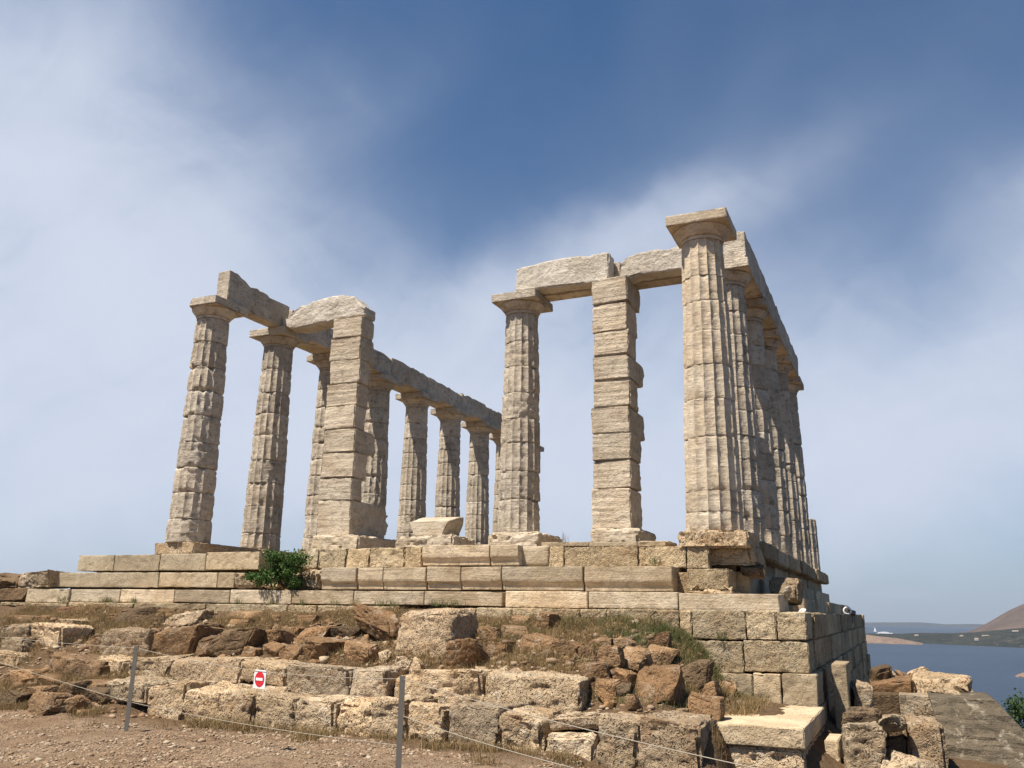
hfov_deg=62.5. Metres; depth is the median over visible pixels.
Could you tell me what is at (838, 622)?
foundation block
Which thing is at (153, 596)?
step block
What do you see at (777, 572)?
side step block
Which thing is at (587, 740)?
rough block
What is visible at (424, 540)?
base slab
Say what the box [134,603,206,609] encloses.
foundation block
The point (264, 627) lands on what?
rock
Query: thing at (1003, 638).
wooded shore
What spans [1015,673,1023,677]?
islet
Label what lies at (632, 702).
rock
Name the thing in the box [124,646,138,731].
barrier post
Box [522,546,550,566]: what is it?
step block
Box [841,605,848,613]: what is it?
side step block
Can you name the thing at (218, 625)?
rock
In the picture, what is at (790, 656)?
foundation block
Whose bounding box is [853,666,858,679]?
foundation block
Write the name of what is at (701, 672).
rock
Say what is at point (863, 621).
foundation block
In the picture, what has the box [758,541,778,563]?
stylobate block
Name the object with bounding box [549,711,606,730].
rough block
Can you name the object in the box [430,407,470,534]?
fluted column
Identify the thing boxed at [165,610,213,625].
rock
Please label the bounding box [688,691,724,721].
rock
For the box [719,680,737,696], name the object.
rock
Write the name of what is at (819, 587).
side step block
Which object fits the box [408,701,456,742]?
rough block
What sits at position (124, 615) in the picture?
rock
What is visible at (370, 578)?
step block
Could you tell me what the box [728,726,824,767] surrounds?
corner block
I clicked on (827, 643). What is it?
foundation block
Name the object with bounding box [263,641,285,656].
rock
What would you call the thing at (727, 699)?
rock
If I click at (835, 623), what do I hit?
foundation block
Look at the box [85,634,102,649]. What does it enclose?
rock
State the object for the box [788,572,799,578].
side step block
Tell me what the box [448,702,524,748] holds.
rough block
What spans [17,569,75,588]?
broken block
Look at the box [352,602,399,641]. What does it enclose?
rock
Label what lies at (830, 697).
foundation block
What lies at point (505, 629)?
rock
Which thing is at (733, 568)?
side step block
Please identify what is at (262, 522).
fluted column
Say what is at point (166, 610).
rock
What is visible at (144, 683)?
rough block
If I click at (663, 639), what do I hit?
rock
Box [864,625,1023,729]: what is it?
sea
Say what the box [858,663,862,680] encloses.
foundation block
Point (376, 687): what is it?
rough block
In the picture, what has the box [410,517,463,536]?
broken block
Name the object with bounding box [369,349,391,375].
architrave beam
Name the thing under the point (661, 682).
rock
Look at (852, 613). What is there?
ring lamp
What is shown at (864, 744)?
pale block
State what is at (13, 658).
bank block
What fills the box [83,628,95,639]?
rock
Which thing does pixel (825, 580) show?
stylobate block
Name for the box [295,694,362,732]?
rough block
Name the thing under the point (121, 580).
step block
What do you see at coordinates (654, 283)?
beam
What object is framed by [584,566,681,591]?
step block
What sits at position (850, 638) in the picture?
foundation block
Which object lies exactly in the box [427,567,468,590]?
step block
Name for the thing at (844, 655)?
foundation block
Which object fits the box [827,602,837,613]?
side step block
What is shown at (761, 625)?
foundation block
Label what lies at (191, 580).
step block
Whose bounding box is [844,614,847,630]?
foundation block
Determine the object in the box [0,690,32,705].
rock
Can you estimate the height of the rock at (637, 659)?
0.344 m
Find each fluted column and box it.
[165,295,247,543]
[240,326,308,550]
[302,352,330,548]
[361,373,402,538]
[395,391,438,538]
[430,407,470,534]
[461,420,497,544]
[489,433,500,532]
[492,288,552,532]
[665,207,743,530]
[724,257,764,541]
[746,297,780,550]
[763,328,792,556]
[777,354,804,561]
[788,376,812,567]
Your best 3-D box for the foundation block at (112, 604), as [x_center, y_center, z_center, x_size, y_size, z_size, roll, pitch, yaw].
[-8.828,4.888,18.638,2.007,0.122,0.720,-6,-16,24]
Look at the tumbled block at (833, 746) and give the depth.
10.40 m
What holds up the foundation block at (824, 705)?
on the foundation block
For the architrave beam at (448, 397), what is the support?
on the fluted column at (447, 499)
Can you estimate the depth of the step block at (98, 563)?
19.95 m
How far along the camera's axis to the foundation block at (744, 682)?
12.36 m
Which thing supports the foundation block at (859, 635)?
on the foundation block at (859, 645)
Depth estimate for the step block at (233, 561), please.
18.28 m
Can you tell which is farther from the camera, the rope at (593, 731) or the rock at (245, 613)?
the rock at (245, 613)
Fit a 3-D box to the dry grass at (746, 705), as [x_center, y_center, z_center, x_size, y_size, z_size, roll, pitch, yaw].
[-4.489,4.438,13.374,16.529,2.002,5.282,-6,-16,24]
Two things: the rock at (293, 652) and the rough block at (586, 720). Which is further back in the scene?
the rock at (293, 652)
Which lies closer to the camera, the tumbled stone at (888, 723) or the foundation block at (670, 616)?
the tumbled stone at (888, 723)
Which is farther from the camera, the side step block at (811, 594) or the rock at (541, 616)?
the side step block at (811, 594)
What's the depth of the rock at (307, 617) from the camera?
15.23 m
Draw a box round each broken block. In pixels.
[0,573,21,588]
[0,587,49,601]
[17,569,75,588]
[25,589,71,602]
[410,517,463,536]
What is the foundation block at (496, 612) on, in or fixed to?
on the ground at (817, 756)
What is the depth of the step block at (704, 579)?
13.89 m
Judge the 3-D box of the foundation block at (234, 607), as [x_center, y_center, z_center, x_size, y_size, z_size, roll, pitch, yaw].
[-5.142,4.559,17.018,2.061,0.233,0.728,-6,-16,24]
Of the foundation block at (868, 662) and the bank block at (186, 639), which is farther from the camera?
the foundation block at (868, 662)
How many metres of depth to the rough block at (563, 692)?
10.89 m
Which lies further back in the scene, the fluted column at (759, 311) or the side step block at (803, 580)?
the side step block at (803, 580)
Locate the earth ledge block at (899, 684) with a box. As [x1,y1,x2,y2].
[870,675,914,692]
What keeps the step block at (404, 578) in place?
on the step block at (403, 597)
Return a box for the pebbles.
[0,608,741,767]
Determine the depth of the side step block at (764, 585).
15.74 m
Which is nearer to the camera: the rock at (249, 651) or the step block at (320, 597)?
the rock at (249, 651)
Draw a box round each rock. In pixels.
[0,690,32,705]
[9,615,36,621]
[9,669,41,682]
[24,685,58,693]
[28,605,59,611]
[28,691,73,715]
[34,615,56,621]
[37,673,66,685]
[46,649,109,678]
[55,606,83,613]
[56,618,97,624]
[57,680,91,694]
[63,695,92,712]
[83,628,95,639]
[83,679,113,687]
[84,687,112,704]
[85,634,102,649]
[118,606,159,624]
[130,615,169,624]
[157,609,176,612]
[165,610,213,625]
[195,635,216,656]
[203,622,225,628]
[206,627,266,656]
[226,610,263,619]
[229,619,256,626]
[241,646,262,656]
[258,624,272,629]
[262,629,296,645]
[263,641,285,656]
[278,644,303,659]
[288,626,308,634]
[294,624,341,643]
[297,615,321,623]
[303,636,345,659]
[307,659,319,663]
[328,626,363,637]
[344,640,379,663]
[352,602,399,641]
[378,649,391,661]
[395,656,412,672]
[409,657,423,673]
[446,638,490,668]
[476,626,501,641]
[487,641,514,656]
[501,625,527,639]
[511,614,531,625]
[520,632,559,651]
[535,611,562,629]
[551,640,583,655]
[578,645,593,657]
[578,661,610,686]
[588,636,612,647]
[593,645,625,669]
[595,678,620,702]
[604,701,616,708]
[613,637,637,648]
[615,667,636,685]
[616,682,631,695]
[623,646,652,672]
[624,694,642,710]
[634,664,685,704]
[647,631,671,646]
[647,644,678,665]
[676,708,688,712]
[681,659,713,690]
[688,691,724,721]
[698,680,721,695]
[710,545,765,567]
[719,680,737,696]
[724,698,735,704]
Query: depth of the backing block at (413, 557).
16.80 m
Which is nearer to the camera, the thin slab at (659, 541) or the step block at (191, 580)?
the thin slab at (659, 541)
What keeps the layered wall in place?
on the ground at (817, 756)
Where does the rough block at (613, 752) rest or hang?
on the ground at (817, 756)
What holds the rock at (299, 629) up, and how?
on the ground at (817, 756)
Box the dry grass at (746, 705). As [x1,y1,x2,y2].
[0,602,775,767]
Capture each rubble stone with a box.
[260,577,281,589]
[282,572,304,589]
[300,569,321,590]
[740,563,764,578]
[769,577,803,605]
[782,586,791,599]
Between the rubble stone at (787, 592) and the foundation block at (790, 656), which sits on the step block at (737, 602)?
the rubble stone at (787, 592)
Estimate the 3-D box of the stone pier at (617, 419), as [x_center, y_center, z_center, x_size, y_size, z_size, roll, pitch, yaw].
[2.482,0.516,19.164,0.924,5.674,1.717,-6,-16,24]
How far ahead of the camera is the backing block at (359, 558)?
17.32 m
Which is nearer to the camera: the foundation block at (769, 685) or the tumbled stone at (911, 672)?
the foundation block at (769, 685)
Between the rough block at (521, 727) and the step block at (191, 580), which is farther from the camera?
the step block at (191, 580)
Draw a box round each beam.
[217,270,289,327]
[282,295,375,333]
[289,310,334,353]
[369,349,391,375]
[390,358,428,392]
[428,377,461,408]
[459,393,489,421]
[489,408,501,433]
[516,252,613,294]
[543,262,621,301]
[620,247,681,283]
[634,276,681,289]
[724,231,765,298]
[762,281,778,329]
[776,313,790,355]
[787,343,798,376]
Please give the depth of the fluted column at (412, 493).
29.32 m
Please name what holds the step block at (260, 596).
on the foundation block at (234, 607)
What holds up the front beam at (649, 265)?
on the stone pier at (617, 419)
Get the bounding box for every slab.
[311,534,396,548]
[395,534,474,547]
[488,531,562,546]
[541,542,589,547]
[589,541,637,546]
[590,528,655,541]
[637,541,675,546]
[639,541,676,545]
[678,530,758,548]
[689,585,740,593]
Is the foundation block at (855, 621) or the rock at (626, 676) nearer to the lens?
the rock at (626, 676)
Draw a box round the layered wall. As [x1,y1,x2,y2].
[927,690,1023,767]
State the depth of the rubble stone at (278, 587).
17.55 m
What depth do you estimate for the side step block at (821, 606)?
19.85 m
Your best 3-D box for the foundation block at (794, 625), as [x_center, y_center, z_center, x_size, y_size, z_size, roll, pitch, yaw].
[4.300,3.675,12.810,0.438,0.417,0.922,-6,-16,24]
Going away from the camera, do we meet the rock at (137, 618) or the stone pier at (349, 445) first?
the rock at (137, 618)
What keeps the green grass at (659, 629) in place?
on the ground at (817, 756)
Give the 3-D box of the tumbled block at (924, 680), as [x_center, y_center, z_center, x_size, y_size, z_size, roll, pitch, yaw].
[7.239,5.045,14.190,0.968,0.388,0.976,-6,-16,24]
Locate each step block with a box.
[55,572,169,587]
[70,589,134,602]
[77,555,117,571]
[113,554,171,571]
[120,589,188,602]
[159,554,212,570]
[159,572,218,587]
[174,590,230,602]
[206,552,269,570]
[217,572,236,587]
[230,590,292,603]
[235,573,264,588]
[292,590,365,604]
[321,567,361,589]
[354,591,424,604]
[358,568,383,589]
[383,567,433,590]
[422,545,491,566]
[424,591,505,606]
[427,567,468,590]
[461,567,502,589]
[490,545,522,566]
[502,566,585,590]
[505,591,592,608]
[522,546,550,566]
[549,546,569,565]
[564,545,640,566]
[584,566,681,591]
[589,592,678,609]
[639,546,688,568]
[679,593,786,611]
[687,546,714,568]
[687,568,737,590]
[715,565,740,571]
[737,572,760,593]
[760,576,771,593]
[766,565,772,576]
[772,567,787,577]
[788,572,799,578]
[796,598,815,612]
[800,577,806,587]
[803,587,808,598]
[807,580,816,590]
[808,589,814,599]
[814,590,823,600]
[815,600,827,612]
[816,583,821,591]
[823,593,829,601]
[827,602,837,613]
[837,604,840,613]
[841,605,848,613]
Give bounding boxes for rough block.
[97,654,132,673]
[107,672,181,705]
[127,653,194,676]
[147,680,219,719]
[169,656,259,683]
[183,680,244,720]
[216,686,278,723]
[241,657,301,686]
[254,691,329,730]
[287,661,364,694]
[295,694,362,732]
[337,696,398,735]
[350,665,407,696]
[371,695,437,738]
[394,674,411,696]
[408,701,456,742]
[410,669,495,703]
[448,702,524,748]
[484,665,589,712]
[499,705,563,751]
[546,729,599,760]
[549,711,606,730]
[595,711,644,767]
[637,710,716,767]
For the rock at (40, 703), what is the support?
on the ground at (817, 756)
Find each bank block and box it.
[0,637,36,651]
[0,650,33,666]
[1,623,32,636]
[31,622,92,646]
[99,627,162,656]
[150,625,226,655]
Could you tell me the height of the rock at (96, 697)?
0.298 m
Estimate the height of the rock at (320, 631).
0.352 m
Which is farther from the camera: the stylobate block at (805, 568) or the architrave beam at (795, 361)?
the architrave beam at (795, 361)
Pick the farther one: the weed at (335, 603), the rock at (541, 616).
the weed at (335, 603)
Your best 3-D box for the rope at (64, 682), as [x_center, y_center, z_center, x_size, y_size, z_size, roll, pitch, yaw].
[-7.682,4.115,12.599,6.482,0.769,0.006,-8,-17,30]
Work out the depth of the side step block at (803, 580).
24.84 m
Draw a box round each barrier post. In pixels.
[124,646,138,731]
[395,675,404,767]
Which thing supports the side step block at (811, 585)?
on the side step block at (819, 595)
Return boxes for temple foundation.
[0,566,799,672]
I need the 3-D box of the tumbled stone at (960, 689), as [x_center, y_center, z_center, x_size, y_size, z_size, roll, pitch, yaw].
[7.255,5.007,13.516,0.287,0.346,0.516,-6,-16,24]
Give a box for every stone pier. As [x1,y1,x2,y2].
[317,316,387,537]
[591,275,644,528]
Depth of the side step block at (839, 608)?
25.73 m
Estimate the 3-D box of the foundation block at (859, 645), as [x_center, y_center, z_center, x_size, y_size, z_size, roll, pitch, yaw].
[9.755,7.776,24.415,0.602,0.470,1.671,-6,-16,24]
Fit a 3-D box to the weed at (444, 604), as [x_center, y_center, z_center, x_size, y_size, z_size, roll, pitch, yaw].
[-1.158,3.908,15.125,0.277,0.169,0.267,12,-19,-36]
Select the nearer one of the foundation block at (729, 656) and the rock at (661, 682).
the rock at (661, 682)
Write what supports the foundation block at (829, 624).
on the foundation block at (827, 643)
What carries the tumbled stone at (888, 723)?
on the tumbled stone at (898, 743)
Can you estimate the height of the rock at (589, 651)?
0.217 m
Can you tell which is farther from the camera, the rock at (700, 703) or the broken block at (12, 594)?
the broken block at (12, 594)
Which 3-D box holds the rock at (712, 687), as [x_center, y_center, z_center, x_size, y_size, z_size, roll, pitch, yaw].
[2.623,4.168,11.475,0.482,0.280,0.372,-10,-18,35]
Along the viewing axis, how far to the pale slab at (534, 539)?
18.38 m
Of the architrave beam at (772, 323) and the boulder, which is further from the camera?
the architrave beam at (772, 323)
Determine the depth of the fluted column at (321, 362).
24.72 m
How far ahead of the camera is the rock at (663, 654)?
11.86 m
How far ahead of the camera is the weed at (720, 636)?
12.71 m
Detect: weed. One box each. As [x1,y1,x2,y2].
[330,598,338,605]
[372,597,384,605]
[427,596,441,605]
[441,599,453,606]
[648,554,660,563]
[716,630,729,639]
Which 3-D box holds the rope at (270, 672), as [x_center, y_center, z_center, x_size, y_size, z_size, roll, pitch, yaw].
[-2.986,3.219,9.704,4.682,0.165,0.030,-9,-18,34]
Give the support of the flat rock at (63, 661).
on the ground at (817, 756)
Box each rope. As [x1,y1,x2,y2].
[0,662,125,700]
[3,637,128,647]
[132,702,394,744]
[138,648,386,678]
[403,716,572,767]
[404,679,754,767]
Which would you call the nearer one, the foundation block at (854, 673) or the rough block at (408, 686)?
the rough block at (408, 686)
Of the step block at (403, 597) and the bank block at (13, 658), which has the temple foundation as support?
the step block at (403, 597)
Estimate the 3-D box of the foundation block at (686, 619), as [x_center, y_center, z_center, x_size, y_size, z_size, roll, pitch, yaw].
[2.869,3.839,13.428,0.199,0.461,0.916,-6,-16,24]
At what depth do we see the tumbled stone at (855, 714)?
11.03 m
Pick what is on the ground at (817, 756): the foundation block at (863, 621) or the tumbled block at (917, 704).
the tumbled block at (917, 704)
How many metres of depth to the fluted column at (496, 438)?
36.14 m
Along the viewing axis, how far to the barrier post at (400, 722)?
8.24 m
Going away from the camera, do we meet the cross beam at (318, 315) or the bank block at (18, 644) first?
the bank block at (18, 644)
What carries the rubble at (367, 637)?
on the ground at (817, 756)
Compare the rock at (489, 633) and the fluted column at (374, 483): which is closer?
the rock at (489, 633)
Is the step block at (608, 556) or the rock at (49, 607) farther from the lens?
the rock at (49, 607)
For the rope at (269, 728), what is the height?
0.082 m
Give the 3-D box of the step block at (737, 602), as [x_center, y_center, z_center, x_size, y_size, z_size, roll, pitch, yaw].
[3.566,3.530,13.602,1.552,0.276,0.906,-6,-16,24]
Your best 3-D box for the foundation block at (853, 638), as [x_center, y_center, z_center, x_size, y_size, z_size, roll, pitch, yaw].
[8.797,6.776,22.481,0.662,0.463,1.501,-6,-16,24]
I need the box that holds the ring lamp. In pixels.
[843,607,855,623]
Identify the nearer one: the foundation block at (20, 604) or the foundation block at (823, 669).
the foundation block at (823, 669)
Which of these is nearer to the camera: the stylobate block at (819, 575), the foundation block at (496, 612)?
the foundation block at (496, 612)
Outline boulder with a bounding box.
[394,608,477,658]
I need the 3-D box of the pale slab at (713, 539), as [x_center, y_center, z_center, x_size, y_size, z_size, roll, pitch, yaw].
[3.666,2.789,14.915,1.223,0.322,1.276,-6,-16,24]
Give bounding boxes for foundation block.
[0,602,68,606]
[68,602,134,606]
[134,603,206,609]
[206,604,288,611]
[288,605,318,612]
[317,605,352,611]
[369,606,412,608]
[476,607,512,617]
[512,607,580,617]
[580,609,606,617]
[607,608,680,629]
[680,610,692,637]
[692,609,748,639]
[695,639,746,673]
[721,672,753,695]
[743,640,815,673]
[746,611,778,640]
[753,672,782,702]
[776,612,812,640]
[782,671,823,706]
[809,637,825,667]
[811,613,821,638]
[814,666,828,699]
[819,699,829,720]
[820,613,827,635]
[822,635,831,661]
[823,613,832,634]
[823,662,832,693]
[826,691,833,711]
[829,634,837,659]
[830,613,838,633]
[833,633,841,655]
[834,613,841,631]
[839,632,846,653]
[840,614,845,631]
[840,653,846,660]
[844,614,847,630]
[845,631,849,650]
[846,614,850,629]
[846,651,852,671]
[848,630,852,648]
[850,629,855,647]
[851,647,858,666]
[852,668,856,679]
[853,615,857,628]
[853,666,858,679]
[855,629,857,644]
[856,628,861,644]
[856,644,861,659]
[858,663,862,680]
[860,627,864,641]
[860,643,864,659]
[860,659,865,677]
[862,615,864,626]
[866,654,870,670]
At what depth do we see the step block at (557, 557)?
15.47 m
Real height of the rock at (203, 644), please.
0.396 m
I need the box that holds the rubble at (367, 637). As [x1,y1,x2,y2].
[0,609,752,721]
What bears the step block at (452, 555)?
on the temple foundation
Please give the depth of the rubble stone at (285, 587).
17.37 m
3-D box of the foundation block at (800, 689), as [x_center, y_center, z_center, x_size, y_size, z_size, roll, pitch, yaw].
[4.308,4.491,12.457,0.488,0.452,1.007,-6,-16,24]
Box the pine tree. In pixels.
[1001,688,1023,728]
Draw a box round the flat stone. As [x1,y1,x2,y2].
[232,682,289,691]
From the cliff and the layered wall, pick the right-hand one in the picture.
the layered wall
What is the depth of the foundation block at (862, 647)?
25.06 m
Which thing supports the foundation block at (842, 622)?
on the foundation block at (847, 641)
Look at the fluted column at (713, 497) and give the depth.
15.31 m
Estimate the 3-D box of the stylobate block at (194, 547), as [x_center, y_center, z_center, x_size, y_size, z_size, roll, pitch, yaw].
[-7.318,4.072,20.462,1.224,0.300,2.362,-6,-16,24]
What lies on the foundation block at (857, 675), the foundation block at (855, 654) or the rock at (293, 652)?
the foundation block at (855, 654)
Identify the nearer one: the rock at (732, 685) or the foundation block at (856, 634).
the rock at (732, 685)
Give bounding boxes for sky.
[0,0,1023,623]
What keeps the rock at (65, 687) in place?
on the ground at (817, 756)
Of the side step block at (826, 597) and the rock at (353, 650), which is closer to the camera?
the rock at (353, 650)
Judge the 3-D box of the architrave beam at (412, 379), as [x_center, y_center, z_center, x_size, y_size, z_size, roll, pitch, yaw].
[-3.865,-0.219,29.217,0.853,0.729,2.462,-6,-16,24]
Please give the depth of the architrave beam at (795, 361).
26.45 m
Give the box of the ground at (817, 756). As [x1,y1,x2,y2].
[0,604,1010,767]
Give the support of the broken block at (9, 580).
on the broken block at (12, 594)
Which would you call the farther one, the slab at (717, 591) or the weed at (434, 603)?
the weed at (434, 603)
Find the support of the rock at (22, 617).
on the ground at (817, 756)
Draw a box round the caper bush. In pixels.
[243,548,313,589]
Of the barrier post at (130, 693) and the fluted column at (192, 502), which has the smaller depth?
the barrier post at (130, 693)
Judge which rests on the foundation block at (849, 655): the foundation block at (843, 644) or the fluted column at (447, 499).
the foundation block at (843, 644)
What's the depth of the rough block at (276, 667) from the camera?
12.67 m
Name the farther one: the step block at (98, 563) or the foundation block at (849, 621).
the foundation block at (849, 621)
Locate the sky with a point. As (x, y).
(405, 159)
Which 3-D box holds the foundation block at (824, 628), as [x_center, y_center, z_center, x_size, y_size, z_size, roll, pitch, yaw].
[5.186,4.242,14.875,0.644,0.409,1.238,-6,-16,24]
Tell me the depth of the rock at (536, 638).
12.32 m
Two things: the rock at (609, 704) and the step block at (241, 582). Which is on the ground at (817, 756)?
the rock at (609, 704)
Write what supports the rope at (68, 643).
attached to the barrier post
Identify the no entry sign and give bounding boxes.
[253,667,266,688]
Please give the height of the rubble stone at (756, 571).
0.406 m
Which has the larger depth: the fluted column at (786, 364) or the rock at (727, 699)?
the fluted column at (786, 364)
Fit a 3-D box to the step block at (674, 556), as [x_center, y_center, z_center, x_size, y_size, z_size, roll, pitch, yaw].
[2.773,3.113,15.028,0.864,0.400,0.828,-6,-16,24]
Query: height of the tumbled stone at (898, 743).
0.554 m
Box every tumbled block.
[824,734,843,762]
[851,679,873,707]
[873,692,902,735]
[899,692,934,734]
[903,713,948,767]
[912,669,972,692]
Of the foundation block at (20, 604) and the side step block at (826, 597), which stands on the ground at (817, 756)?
the foundation block at (20, 604)
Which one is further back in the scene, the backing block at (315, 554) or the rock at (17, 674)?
the backing block at (315, 554)
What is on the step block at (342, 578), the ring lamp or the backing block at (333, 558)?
the backing block at (333, 558)
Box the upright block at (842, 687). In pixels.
[831,660,852,730]
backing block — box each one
[298,549,319,569]
[319,548,348,569]
[346,548,370,567]
[370,547,406,567]
[405,546,424,566]
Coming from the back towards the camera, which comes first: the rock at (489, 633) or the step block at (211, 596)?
the step block at (211, 596)
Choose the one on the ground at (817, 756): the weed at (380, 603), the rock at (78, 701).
the rock at (78, 701)
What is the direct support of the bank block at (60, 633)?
on the ground at (817, 756)
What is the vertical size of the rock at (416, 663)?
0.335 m
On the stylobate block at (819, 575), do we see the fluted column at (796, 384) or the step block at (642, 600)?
the fluted column at (796, 384)
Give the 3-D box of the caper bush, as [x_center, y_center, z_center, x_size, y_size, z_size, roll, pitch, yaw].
[-4.776,3.758,17.139,1.637,0.864,0.897,-6,-16,24]
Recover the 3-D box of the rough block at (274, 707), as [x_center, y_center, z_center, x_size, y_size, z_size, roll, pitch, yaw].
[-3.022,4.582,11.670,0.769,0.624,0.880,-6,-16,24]
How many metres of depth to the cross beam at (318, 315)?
22.52 m
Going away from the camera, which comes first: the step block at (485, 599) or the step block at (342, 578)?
the step block at (485, 599)
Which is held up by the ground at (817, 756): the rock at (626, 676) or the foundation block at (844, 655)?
the rock at (626, 676)
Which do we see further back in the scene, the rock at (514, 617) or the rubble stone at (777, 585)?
the rubble stone at (777, 585)
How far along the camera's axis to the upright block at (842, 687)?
12.73 m
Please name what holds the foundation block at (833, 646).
on the foundation block
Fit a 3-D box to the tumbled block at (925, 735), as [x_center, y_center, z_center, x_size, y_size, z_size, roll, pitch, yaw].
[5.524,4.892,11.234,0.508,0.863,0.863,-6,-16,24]
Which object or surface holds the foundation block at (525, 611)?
on the ground at (817, 756)
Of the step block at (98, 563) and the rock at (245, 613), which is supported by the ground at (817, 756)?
the rock at (245, 613)
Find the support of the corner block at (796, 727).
on the corner block at (759, 756)
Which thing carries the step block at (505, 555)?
on the temple foundation
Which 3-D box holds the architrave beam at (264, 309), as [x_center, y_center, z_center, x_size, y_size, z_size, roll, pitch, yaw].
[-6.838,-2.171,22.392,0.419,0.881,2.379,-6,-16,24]
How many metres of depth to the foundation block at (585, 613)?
13.68 m
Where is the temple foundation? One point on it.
(682, 576)
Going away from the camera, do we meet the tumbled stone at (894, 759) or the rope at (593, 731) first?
the rope at (593, 731)
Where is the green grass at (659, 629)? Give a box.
[19,606,758,711]
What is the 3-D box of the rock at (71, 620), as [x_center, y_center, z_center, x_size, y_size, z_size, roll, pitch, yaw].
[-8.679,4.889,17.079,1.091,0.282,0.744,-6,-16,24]
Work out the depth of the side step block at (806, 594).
22.21 m
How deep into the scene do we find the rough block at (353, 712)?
10.82 m
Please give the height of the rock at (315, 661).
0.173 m
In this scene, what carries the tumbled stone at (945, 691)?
on the layered wall
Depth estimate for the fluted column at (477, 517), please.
33.75 m
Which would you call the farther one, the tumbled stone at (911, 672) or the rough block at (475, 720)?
the tumbled stone at (911, 672)
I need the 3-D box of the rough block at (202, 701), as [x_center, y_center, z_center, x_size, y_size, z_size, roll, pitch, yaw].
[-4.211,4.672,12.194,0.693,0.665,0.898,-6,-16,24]
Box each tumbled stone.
[841,706,887,733]
[868,664,891,683]
[878,714,906,732]
[880,750,938,767]
[886,734,906,756]
[895,669,906,675]
[907,667,928,676]
[930,688,960,694]
[954,686,969,692]
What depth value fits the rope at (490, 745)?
7.09 m
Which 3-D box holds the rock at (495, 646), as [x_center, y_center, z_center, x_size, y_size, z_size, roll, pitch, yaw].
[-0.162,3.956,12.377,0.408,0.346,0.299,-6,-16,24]
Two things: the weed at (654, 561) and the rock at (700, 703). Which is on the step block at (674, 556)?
the weed at (654, 561)
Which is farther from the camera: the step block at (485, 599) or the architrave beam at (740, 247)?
the architrave beam at (740, 247)
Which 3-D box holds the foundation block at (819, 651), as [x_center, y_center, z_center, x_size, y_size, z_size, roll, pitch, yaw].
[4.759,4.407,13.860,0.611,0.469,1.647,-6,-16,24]
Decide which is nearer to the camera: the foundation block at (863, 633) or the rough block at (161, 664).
the rough block at (161, 664)
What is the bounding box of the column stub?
[809,519,820,569]
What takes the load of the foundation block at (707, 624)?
on the foundation block at (729, 656)
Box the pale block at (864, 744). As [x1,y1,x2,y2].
[842,721,886,767]
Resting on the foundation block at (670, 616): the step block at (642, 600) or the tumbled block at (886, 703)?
the step block at (642, 600)
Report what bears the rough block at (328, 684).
on the ground at (817, 756)
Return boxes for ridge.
[865,622,984,627]
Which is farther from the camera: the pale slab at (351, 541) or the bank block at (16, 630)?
the pale slab at (351, 541)
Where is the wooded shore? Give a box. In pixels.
[865,628,1023,647]
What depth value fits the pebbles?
9.77 m
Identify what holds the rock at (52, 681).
on the ground at (817, 756)
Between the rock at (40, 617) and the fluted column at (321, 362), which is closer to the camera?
the rock at (40, 617)
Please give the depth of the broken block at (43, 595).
19.27 m
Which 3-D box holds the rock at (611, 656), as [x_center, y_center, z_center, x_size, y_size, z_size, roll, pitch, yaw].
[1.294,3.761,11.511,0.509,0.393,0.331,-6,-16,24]
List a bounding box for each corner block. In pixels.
[717,705,825,749]
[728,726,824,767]
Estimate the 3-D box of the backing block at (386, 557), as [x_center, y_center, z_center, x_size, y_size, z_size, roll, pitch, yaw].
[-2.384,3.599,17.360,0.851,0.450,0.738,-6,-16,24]
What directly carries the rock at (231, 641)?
on the ground at (817, 756)
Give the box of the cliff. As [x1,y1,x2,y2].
[866,635,922,644]
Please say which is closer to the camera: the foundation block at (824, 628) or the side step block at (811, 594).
the foundation block at (824, 628)
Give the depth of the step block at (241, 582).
17.70 m
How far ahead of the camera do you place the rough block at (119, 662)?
13.93 m
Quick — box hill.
[962,604,1023,632]
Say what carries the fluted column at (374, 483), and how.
on the stylobate block
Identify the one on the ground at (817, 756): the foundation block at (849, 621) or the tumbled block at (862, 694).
the tumbled block at (862, 694)
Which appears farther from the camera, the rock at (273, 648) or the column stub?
the column stub
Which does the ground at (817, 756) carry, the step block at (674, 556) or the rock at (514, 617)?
the rock at (514, 617)
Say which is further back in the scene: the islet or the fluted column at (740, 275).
the islet
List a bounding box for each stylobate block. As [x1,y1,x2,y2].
[155,541,261,554]
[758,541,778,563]
[766,550,788,568]
[781,555,800,573]
[794,560,811,576]
[801,567,815,579]
[810,569,822,581]
[816,573,828,584]
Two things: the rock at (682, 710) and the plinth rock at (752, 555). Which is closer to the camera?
the rock at (682, 710)
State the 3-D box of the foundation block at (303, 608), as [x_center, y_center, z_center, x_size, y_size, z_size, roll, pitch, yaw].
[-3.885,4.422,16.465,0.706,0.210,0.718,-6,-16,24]
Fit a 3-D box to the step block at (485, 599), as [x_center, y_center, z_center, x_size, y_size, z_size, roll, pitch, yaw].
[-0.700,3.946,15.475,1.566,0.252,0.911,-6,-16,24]

